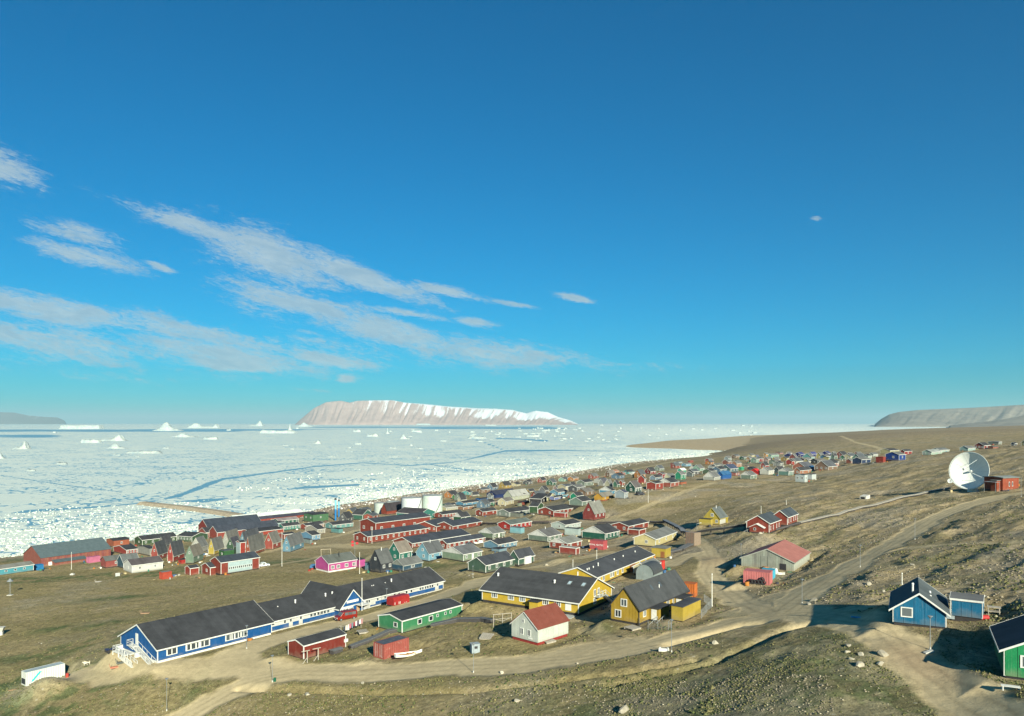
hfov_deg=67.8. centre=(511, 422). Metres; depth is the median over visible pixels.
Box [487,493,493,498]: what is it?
house
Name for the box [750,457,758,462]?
house
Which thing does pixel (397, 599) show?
shipping container
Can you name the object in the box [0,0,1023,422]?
sky
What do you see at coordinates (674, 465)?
house
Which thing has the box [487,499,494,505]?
house
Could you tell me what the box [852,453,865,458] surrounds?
house
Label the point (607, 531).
house
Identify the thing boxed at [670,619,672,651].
street lamp
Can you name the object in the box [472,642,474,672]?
street lamp
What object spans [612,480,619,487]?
house
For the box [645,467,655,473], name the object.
house
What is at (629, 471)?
house
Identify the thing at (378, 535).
school wing
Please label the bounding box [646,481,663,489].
house
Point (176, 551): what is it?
cottage
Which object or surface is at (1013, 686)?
white bench
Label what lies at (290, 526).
house
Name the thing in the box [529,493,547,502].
house
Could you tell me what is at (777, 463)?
house
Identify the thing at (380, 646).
door
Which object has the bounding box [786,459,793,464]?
house
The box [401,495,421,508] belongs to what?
storage tank
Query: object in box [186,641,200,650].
window
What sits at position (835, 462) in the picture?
house
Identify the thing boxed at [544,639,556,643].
pallet
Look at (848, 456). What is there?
house
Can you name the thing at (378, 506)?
storage tank
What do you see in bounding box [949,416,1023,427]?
coast slope
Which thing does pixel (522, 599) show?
window
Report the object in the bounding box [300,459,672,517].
beach rubble
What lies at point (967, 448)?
house
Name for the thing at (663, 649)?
road marker
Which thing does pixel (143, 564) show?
house
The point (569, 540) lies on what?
house
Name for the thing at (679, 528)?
walkway
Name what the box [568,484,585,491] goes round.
house
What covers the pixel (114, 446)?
iceberg
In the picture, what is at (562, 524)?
house
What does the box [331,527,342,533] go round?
shed
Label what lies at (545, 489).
house
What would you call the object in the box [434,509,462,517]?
house
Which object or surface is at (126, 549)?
house
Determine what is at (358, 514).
hall
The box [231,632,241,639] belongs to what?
window
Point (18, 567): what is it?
house
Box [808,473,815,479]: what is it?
house
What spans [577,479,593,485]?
house
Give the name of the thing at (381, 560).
house
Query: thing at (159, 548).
cottage
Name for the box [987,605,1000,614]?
timber frame
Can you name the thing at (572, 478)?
house
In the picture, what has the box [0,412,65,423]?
distant coast
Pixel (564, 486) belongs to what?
house
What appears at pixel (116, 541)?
house
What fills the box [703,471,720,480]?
house
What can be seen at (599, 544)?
shipping container
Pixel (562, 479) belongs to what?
house
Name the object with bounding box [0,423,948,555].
frozen sea
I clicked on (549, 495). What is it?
house
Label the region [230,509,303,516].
store
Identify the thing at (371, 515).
house
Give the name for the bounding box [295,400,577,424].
mountain island
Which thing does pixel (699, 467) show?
house
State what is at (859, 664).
boulder
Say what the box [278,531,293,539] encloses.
house
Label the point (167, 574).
shipping container
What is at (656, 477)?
house
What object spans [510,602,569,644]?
house
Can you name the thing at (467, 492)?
house
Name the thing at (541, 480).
house
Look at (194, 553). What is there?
cottage
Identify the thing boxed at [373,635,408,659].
shipping container
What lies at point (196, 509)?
breakwater
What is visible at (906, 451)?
house
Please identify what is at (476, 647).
grey hutch
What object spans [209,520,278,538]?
store
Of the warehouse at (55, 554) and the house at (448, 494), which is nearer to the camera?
the warehouse at (55, 554)
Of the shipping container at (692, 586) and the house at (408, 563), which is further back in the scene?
the house at (408, 563)
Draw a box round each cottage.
[150,539,167,558]
[159,534,172,548]
[167,539,184,561]
[185,543,203,563]
[192,536,207,551]
[208,536,224,554]
[223,528,239,548]
[226,536,238,553]
[240,527,258,541]
[245,532,265,553]
[265,530,281,549]
[282,531,304,551]
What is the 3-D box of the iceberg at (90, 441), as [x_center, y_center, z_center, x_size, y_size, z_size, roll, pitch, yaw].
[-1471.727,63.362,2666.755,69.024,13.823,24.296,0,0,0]
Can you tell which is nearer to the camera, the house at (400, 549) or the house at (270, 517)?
the house at (400, 549)
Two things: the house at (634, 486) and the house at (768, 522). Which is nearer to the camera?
the house at (768, 522)
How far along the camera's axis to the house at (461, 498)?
589.69 m
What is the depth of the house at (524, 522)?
349.89 m
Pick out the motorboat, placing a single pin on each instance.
(778, 573)
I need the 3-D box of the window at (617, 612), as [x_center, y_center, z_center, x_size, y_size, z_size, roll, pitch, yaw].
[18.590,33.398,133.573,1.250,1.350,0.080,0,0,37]
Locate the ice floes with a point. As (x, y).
(351, 499)
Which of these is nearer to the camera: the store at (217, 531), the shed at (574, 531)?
the shed at (574, 531)
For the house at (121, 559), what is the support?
on the ground
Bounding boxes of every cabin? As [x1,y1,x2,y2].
[287,628,347,659]
[377,598,462,632]
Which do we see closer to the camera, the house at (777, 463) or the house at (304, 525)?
the house at (304, 525)
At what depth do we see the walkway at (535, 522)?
367.38 m
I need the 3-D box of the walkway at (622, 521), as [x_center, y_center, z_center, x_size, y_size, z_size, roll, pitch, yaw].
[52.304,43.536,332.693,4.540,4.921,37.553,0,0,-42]
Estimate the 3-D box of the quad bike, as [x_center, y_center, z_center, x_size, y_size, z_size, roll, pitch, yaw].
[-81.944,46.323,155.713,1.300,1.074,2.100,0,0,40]
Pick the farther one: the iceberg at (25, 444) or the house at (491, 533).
the iceberg at (25, 444)
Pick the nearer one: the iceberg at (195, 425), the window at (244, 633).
the window at (244, 633)
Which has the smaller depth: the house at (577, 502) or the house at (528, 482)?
the house at (577, 502)
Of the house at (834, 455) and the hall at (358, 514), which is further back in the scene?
the house at (834, 455)
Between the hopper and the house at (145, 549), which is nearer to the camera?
the hopper
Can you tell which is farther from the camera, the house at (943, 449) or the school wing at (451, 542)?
the house at (943, 449)
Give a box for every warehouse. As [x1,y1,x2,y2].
[23,537,111,565]
[381,501,400,514]
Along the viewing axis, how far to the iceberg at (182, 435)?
3720.62 m
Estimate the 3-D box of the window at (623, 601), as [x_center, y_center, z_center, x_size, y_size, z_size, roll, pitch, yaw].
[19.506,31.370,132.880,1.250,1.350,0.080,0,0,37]
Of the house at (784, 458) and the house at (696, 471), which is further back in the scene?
the house at (784, 458)
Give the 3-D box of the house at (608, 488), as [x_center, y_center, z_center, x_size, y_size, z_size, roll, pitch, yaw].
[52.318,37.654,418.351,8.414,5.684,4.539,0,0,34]
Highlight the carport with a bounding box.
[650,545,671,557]
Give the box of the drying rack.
[493,612,511,627]
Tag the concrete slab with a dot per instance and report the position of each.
(930, 651)
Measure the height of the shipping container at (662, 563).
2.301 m
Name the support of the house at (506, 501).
on the ground
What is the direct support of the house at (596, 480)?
on the ground
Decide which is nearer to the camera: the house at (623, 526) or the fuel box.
the fuel box
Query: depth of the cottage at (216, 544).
354.19 m
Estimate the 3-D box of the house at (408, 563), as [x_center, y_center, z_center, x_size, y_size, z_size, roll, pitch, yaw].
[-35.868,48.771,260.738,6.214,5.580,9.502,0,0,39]
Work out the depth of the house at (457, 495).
602.60 m
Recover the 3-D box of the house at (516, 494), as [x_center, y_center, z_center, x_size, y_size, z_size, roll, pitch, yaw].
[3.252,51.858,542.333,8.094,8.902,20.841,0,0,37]
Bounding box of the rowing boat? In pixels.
[394,649,421,657]
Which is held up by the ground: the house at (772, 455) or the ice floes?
the house at (772, 455)
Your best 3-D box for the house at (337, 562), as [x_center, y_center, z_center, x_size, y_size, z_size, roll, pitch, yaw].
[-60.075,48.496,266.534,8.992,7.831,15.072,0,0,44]
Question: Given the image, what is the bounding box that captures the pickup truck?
[259,562,269,567]
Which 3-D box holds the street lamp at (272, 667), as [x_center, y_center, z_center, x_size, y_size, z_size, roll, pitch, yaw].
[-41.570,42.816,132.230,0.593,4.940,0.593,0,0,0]
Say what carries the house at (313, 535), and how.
on the ground
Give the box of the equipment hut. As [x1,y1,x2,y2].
[983,475,1019,491]
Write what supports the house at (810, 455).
on the ground
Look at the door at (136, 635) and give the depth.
152.11 m
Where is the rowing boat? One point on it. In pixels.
(403, 654)
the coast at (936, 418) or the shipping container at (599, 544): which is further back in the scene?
the coast at (936, 418)
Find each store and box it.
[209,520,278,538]
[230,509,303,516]
[636,561,662,579]
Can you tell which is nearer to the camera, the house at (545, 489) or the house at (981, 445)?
the house at (981, 445)
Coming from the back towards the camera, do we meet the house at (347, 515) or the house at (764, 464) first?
the house at (764, 464)
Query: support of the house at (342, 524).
on the ground
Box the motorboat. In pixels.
[775,568,784,574]
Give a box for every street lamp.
[165,678,168,710]
[271,655,273,681]
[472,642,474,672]
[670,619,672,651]
[927,615,932,649]
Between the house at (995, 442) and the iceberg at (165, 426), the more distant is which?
the iceberg at (165, 426)
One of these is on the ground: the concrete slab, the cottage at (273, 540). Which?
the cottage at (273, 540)
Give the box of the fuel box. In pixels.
[329,647,343,654]
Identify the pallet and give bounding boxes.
[356,629,368,633]
[479,632,493,639]
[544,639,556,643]
[624,625,640,630]
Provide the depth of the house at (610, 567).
193.73 m
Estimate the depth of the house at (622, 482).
471.65 m
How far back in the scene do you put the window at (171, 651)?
149.28 m
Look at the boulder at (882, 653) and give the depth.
87.41 m
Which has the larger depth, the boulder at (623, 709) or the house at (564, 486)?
the house at (564, 486)
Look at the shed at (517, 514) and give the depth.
416.77 m
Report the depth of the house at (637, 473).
600.95 m
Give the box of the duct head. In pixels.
[860,494,869,498]
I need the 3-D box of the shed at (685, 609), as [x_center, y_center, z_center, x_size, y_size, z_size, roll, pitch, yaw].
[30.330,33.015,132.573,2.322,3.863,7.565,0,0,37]
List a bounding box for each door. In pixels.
[135,633,137,644]
[374,643,378,656]
[379,644,382,657]
[565,603,570,610]
[761,556,772,567]
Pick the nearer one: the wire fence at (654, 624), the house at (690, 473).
the wire fence at (654, 624)
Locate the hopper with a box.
[0,626,5,635]
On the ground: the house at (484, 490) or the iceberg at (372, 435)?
the house at (484, 490)
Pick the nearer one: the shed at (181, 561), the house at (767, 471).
the shed at (181, 561)
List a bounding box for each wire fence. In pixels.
[639,618,670,629]
[694,593,711,617]
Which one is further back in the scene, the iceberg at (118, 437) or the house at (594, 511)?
the iceberg at (118, 437)
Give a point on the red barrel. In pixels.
(986, 617)
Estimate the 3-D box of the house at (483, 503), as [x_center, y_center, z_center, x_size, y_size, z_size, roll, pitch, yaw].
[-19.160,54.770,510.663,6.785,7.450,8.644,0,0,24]
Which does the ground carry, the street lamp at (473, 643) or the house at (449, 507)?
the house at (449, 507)
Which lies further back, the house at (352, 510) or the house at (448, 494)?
the house at (448, 494)
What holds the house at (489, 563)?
on the ground
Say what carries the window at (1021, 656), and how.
in the house at (1008, 637)
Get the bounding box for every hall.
[198,514,260,531]
[209,551,259,574]
[352,509,370,519]
[396,507,435,518]
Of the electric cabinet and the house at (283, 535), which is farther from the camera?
the house at (283, 535)
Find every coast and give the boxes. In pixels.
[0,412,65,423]
[874,405,1023,426]
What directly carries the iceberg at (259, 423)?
on the frozen sea
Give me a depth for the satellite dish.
260.43 m
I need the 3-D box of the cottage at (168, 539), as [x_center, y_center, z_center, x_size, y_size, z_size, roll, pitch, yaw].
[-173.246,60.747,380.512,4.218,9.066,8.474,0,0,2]
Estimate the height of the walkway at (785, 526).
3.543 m
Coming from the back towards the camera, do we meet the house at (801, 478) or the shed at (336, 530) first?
the house at (801, 478)
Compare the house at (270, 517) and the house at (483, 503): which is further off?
the house at (270, 517)
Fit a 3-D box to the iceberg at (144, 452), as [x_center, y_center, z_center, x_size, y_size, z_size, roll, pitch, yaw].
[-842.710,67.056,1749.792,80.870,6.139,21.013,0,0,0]
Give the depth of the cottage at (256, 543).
344.30 m
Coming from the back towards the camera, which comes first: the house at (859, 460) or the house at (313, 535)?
the house at (859, 460)
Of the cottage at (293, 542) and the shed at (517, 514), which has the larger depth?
the shed at (517, 514)
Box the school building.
[112,567,445,667]
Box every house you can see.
[0,561,34,574]
[100,554,119,567]
[106,536,129,546]
[113,544,137,553]
[116,552,138,568]
[123,556,163,572]
[134,532,176,544]
[138,545,152,555]
[176,531,207,541]
[199,526,211,537]
[201,562,215,575]
[242,526,283,534]
[258,511,313,520]
[273,516,298,522]
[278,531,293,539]
[279,522,299,530]
[300,521,323,529]
[301,530,320,540]
[303,512,327,521]
[305,524,325,533]
[314,551,364,572]
[325,520,353,528]
[338,511,353,520]
[347,507,356,512]
[364,512,378,518]
[369,547,393,572]
[389,540,412,560]
[392,555,422,571]
[415,540,443,561]
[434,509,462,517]
[441,543,482,561]
[442,504,456,510]
[444,490,457,497]
[453,511,470,519]
[454,492,465,500]
[455,499,479,505]
[457,495,466,500]
[457,505,473,509]
[463,490,472,494]
[467,551,514,573]
[471,491,478,496]
[476,487,489,492]
[476,499,489,507]
[476,507,496,515]
[478,526,505,540]
[479,567,614,618]
[482,537,517,548]
[487,483,497,489]
[487,488,513,498]
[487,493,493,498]
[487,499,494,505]
[496,506,528,516]
[497,517,531,529]
[498,497,513,505]
[499,481,511,488]
[503,488,529,500]
[510,547,534,566]
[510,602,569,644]
[511,482,520,486]
[517,500,529,505]
[523,480,532,484]
[527,527,561,542]
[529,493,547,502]
[529,502,543,513]
[530,490,544,496]
[537,477,545,482]
[537,504,572,515]
[539,486,548,492]
[546,478,556,485]
[546,493,553,500]
[548,535,582,548]
[549,488,567,494]
[550,495,562,500]
[550,518,580,529]
[558,483,571,489]
[559,477,567,481]
[559,546,654,581]
[568,476,578,480]
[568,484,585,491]
[569,496,591,508]
[570,492,583,498]
[576,487,593,496]
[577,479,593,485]
[581,523,619,539]
[582,500,605,520]
[588,473,598,478]
[593,491,613,500]
[594,477,604,483]
[598,478,606,485]
[599,486,615,493]
[604,479,612,487]
[605,470,614,476]
[608,569,692,625]
[610,518,648,531]
[611,472,623,478]
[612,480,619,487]
[614,489,628,498]
[619,480,624,485]
[624,469,634,473]
[625,480,641,492]
[633,526,676,546]
[634,469,645,477]
[637,475,645,483]
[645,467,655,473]
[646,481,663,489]
[649,474,662,479]
[654,465,663,470]
[660,477,678,486]
[664,473,674,477]
[670,462,680,468]
[674,471,685,479]
[679,480,686,484]
[681,463,690,466]
[686,469,699,474]
[686,471,694,476]
[692,464,703,470]
[699,506,727,524]
[702,468,715,473]
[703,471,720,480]
[705,460,713,464]
[713,466,726,472]
[718,471,731,479]
[722,459,731,463]
[723,464,737,471]
[731,460,740,466]
[731,472,739,475]
[740,471,756,479]
[746,511,780,532]
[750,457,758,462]
[751,468,759,474]
[759,467,773,474]
[761,461,768,467]
[763,456,771,462]
[768,453,778,457]
[769,459,780,463]
[773,461,782,466]
[774,466,783,473]
[774,507,798,527]
[778,467,793,475]
[781,456,789,460]
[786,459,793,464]
[789,453,797,458]
[792,457,802,463]
[793,461,813,468]
[793,466,811,474]
[795,452,804,456]
[795,474,807,482]
[802,453,814,458]
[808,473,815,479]
[811,458,825,463]
[814,460,836,470]
[829,459,838,465]
[831,453,837,458]
[837,451,846,457]
[844,453,854,459]
[845,458,851,463]
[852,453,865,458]
[852,457,870,463]
[876,456,885,462]
[880,448,898,453]
[885,451,905,461]
[889,577,950,628]
[900,449,911,454]
[922,449,941,454]
[933,448,948,452]
[960,445,974,450]
[974,442,990,448]
[988,441,1001,444]
[989,615,1023,679]
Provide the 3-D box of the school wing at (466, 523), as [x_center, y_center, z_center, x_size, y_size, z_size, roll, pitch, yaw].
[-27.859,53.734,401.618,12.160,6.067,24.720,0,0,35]
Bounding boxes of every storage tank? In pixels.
[374,501,386,513]
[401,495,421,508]
[422,493,442,512]
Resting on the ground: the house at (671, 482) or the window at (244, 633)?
the house at (671, 482)
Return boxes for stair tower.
[236,540,245,553]
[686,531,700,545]
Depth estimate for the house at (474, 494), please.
640.82 m
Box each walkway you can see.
[480,521,550,524]
[597,521,664,523]
[662,519,689,536]
[671,543,693,552]
[697,524,745,534]
[776,522,799,530]
[798,487,950,524]
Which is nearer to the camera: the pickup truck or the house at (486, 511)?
the pickup truck
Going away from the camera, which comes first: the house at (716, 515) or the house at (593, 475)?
the house at (716, 515)
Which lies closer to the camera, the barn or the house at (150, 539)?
the barn
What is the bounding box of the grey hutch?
[469,642,479,653]
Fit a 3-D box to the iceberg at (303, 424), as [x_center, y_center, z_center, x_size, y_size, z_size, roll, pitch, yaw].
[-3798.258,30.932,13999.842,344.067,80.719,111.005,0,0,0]
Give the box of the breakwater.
[136,501,272,519]
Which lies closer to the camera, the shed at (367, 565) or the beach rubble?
the shed at (367, 565)
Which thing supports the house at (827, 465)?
on the ground
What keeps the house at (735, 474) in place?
on the ground
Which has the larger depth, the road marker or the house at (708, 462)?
the house at (708, 462)
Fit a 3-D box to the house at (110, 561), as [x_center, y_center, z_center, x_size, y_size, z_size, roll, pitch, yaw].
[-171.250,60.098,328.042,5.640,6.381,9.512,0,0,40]
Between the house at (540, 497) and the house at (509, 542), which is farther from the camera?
the house at (540, 497)
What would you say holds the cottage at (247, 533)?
on the ground
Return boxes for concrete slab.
[923,649,933,653]
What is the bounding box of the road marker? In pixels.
[659,647,668,651]
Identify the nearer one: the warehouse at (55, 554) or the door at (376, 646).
the door at (376, 646)
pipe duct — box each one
[349,628,396,648]
[430,617,494,626]
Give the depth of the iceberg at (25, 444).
2029.68 m
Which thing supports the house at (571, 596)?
on the ground
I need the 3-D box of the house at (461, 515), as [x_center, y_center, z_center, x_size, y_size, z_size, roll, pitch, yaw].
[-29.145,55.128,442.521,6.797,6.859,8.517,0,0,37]
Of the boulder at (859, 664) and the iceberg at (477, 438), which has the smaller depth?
the boulder at (859, 664)
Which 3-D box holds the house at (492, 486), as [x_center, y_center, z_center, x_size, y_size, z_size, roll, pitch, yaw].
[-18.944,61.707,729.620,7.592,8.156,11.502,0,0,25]
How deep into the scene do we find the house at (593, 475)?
755.19 m
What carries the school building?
on the ground
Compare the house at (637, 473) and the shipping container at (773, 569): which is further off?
the house at (637, 473)
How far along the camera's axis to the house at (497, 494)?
587.43 m
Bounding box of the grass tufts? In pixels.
[0,494,1023,715]
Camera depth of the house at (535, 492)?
504.69 m
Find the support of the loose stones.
on the ground
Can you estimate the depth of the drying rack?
144.56 m
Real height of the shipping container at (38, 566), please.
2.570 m
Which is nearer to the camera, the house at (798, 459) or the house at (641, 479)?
the house at (641, 479)
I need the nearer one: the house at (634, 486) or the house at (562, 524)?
the house at (562, 524)
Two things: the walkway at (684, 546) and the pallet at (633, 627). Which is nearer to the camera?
the pallet at (633, 627)
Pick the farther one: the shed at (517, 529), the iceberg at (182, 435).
the iceberg at (182, 435)
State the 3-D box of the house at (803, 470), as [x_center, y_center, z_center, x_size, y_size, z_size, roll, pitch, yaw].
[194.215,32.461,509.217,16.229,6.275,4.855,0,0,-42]
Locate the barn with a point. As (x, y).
(784, 554)
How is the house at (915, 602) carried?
on the ground
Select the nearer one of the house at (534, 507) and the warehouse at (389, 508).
the house at (534, 507)
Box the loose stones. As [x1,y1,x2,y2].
[3,456,1023,715]
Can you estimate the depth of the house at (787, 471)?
502.24 m
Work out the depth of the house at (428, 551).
278.29 m
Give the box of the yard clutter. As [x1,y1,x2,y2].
[8,444,1019,690]
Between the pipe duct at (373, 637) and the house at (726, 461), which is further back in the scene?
the house at (726, 461)
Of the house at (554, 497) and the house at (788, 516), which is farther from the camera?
the house at (554, 497)
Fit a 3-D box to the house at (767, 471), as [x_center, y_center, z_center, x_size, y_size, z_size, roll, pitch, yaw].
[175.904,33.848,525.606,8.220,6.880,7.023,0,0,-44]
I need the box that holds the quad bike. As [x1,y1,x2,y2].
[104,646,115,653]
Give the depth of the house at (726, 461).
789.59 m
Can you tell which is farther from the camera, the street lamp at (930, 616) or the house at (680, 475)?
the house at (680, 475)
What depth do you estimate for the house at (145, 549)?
363.76 m
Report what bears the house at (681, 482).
on the ground
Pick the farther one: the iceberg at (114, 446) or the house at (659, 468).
the iceberg at (114, 446)
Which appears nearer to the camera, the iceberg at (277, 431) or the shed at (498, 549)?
the shed at (498, 549)
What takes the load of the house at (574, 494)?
on the ground
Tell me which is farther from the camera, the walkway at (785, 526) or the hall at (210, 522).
the hall at (210, 522)
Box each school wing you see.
[353,524,428,543]
[392,528,470,548]
[418,516,452,532]
[438,517,482,530]
[439,533,485,549]
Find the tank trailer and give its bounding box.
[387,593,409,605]
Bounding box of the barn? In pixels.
[740,539,810,570]
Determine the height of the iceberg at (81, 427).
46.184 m
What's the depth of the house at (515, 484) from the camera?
768.62 m
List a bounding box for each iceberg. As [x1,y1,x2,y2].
[12,441,31,448]
[59,425,103,428]
[80,439,101,442]
[101,434,127,440]
[104,444,126,448]
[127,451,161,452]
[152,422,183,430]
[173,433,195,436]
[187,423,220,427]
[248,421,264,425]
[259,430,296,432]
[296,422,314,426]
[366,434,378,436]
[468,437,486,438]
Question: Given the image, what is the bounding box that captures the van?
[334,609,356,620]
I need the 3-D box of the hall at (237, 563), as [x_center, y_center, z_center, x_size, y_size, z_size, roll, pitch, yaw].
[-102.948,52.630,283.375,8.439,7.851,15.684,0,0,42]
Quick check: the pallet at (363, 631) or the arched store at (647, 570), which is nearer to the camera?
the pallet at (363, 631)
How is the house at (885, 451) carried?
on the ground
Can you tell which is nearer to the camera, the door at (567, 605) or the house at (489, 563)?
the door at (567, 605)
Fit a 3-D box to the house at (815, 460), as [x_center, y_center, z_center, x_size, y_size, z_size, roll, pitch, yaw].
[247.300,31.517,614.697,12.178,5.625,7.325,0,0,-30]
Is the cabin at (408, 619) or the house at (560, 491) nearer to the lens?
the cabin at (408, 619)
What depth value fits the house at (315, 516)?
501.20 m
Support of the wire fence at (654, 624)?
on the ground
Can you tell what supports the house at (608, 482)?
on the ground
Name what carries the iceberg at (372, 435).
on the frozen sea
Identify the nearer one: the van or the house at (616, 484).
the van
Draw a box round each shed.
[178,558,184,563]
[185,564,198,574]
[219,548,233,555]
[303,538,311,543]
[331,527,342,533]
[364,561,369,570]
[492,546,506,551]
[510,512,522,517]
[510,526,523,533]
[553,512,567,517]
[559,545,579,554]
[565,527,580,535]
[628,527,645,535]
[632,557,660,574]
[671,597,700,621]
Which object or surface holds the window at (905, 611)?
in the house at (915, 602)
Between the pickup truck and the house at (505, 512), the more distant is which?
the house at (505, 512)
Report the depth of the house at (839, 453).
676.84 m
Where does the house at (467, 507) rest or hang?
on the ground
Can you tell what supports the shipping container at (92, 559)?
on the ground
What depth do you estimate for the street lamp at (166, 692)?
132.03 m
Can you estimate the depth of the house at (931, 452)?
484.54 m
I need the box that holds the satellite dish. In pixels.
[949,452,989,491]
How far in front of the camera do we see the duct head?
280.60 m
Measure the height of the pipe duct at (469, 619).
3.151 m
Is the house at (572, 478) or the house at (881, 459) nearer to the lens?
the house at (881, 459)
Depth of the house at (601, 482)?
510.32 m
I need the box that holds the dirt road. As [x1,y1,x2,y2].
[48,436,1023,715]
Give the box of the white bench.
[1001,684,1020,690]
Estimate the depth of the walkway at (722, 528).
249.57 m
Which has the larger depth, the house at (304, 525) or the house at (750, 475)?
the house at (750, 475)
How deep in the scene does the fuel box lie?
144.78 m
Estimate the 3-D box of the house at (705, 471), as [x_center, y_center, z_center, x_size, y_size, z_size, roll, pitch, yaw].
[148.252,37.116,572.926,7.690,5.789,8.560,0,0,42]
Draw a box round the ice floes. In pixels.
[0,450,724,557]
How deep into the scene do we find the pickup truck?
289.90 m
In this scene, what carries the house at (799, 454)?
on the ground
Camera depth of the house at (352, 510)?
521.92 m
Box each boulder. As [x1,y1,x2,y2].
[618,704,628,713]
[855,661,863,666]
[877,649,888,656]
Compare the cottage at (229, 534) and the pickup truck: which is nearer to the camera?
the pickup truck
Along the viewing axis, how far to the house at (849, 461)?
547.19 m
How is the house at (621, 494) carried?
on the ground
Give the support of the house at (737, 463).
on the ground
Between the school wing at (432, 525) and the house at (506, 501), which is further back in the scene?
the house at (506, 501)
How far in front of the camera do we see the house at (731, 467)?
590.35 m
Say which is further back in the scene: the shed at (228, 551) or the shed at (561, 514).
the shed at (561, 514)
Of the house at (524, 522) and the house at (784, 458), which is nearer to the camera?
the house at (524, 522)
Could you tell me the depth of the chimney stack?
526.80 m
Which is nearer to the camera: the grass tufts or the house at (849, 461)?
the grass tufts
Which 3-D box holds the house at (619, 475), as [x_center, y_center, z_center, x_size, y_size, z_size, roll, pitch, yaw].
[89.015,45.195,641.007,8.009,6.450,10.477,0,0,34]
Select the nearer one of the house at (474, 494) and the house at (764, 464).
the house at (764, 464)
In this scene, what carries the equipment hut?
on the ground
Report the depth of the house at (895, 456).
479.16 m
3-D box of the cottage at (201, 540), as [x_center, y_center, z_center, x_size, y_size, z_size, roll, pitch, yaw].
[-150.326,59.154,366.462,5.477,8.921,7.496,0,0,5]
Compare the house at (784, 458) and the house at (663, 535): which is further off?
the house at (784, 458)
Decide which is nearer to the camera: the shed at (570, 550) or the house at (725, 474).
the shed at (570, 550)
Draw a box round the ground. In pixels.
[0,425,1023,715]
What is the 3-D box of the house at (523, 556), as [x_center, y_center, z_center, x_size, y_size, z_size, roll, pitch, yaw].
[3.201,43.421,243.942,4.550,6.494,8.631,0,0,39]
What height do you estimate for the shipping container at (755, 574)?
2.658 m
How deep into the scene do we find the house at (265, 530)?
440.28 m
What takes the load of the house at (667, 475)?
on the ground
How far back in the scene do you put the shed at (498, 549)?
279.85 m
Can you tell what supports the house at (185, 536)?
on the ground
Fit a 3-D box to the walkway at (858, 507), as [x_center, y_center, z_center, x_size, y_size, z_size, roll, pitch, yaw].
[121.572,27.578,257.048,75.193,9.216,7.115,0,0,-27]
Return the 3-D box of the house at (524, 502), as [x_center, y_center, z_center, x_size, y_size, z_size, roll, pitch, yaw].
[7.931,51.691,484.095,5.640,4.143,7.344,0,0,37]
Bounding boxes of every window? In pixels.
[166,647,176,655]
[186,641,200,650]
[198,639,209,647]
[225,633,234,640]
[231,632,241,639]
[240,630,246,636]
[508,595,513,600]
[519,596,524,601]
[542,600,548,604]
[615,609,620,617]
[621,598,626,606]
[901,607,912,617]
[1020,655,1023,667]
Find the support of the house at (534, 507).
on the ground
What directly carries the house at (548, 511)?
on the ground
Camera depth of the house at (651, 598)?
134.64 m
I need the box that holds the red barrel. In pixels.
[981,615,989,619]
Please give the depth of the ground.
170.06 m
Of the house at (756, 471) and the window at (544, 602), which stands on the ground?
the house at (756, 471)
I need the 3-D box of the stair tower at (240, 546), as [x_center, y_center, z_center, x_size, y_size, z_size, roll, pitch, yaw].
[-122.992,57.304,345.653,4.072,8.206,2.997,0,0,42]
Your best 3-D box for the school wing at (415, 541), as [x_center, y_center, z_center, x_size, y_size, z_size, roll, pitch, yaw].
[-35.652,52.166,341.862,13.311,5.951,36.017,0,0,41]
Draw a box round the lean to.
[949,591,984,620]
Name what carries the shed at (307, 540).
on the ground
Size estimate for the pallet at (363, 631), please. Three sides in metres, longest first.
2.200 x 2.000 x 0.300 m
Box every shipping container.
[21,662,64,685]
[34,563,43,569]
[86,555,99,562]
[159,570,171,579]
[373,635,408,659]
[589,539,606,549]
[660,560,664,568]
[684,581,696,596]
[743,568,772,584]
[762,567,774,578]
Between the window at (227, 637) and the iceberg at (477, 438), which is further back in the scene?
the iceberg at (477, 438)
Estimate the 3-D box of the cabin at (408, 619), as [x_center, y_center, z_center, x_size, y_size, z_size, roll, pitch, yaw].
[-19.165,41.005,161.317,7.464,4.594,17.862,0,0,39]
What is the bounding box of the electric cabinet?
[116,644,122,649]
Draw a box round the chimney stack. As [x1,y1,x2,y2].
[338,499,339,516]
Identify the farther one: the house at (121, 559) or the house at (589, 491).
the house at (589, 491)
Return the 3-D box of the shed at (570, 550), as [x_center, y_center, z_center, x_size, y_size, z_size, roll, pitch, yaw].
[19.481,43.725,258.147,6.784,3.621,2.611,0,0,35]
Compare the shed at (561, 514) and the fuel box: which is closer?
the fuel box
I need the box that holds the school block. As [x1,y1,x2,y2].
[359,512,430,531]
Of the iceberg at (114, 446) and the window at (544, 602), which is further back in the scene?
the iceberg at (114, 446)
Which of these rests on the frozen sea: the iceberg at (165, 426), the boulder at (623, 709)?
the iceberg at (165, 426)
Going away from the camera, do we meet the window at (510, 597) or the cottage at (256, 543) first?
the window at (510, 597)
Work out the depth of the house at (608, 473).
737.39 m
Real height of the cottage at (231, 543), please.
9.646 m
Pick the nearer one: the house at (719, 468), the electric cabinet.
the electric cabinet
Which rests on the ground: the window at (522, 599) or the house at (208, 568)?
the house at (208, 568)
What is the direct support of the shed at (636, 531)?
on the ground

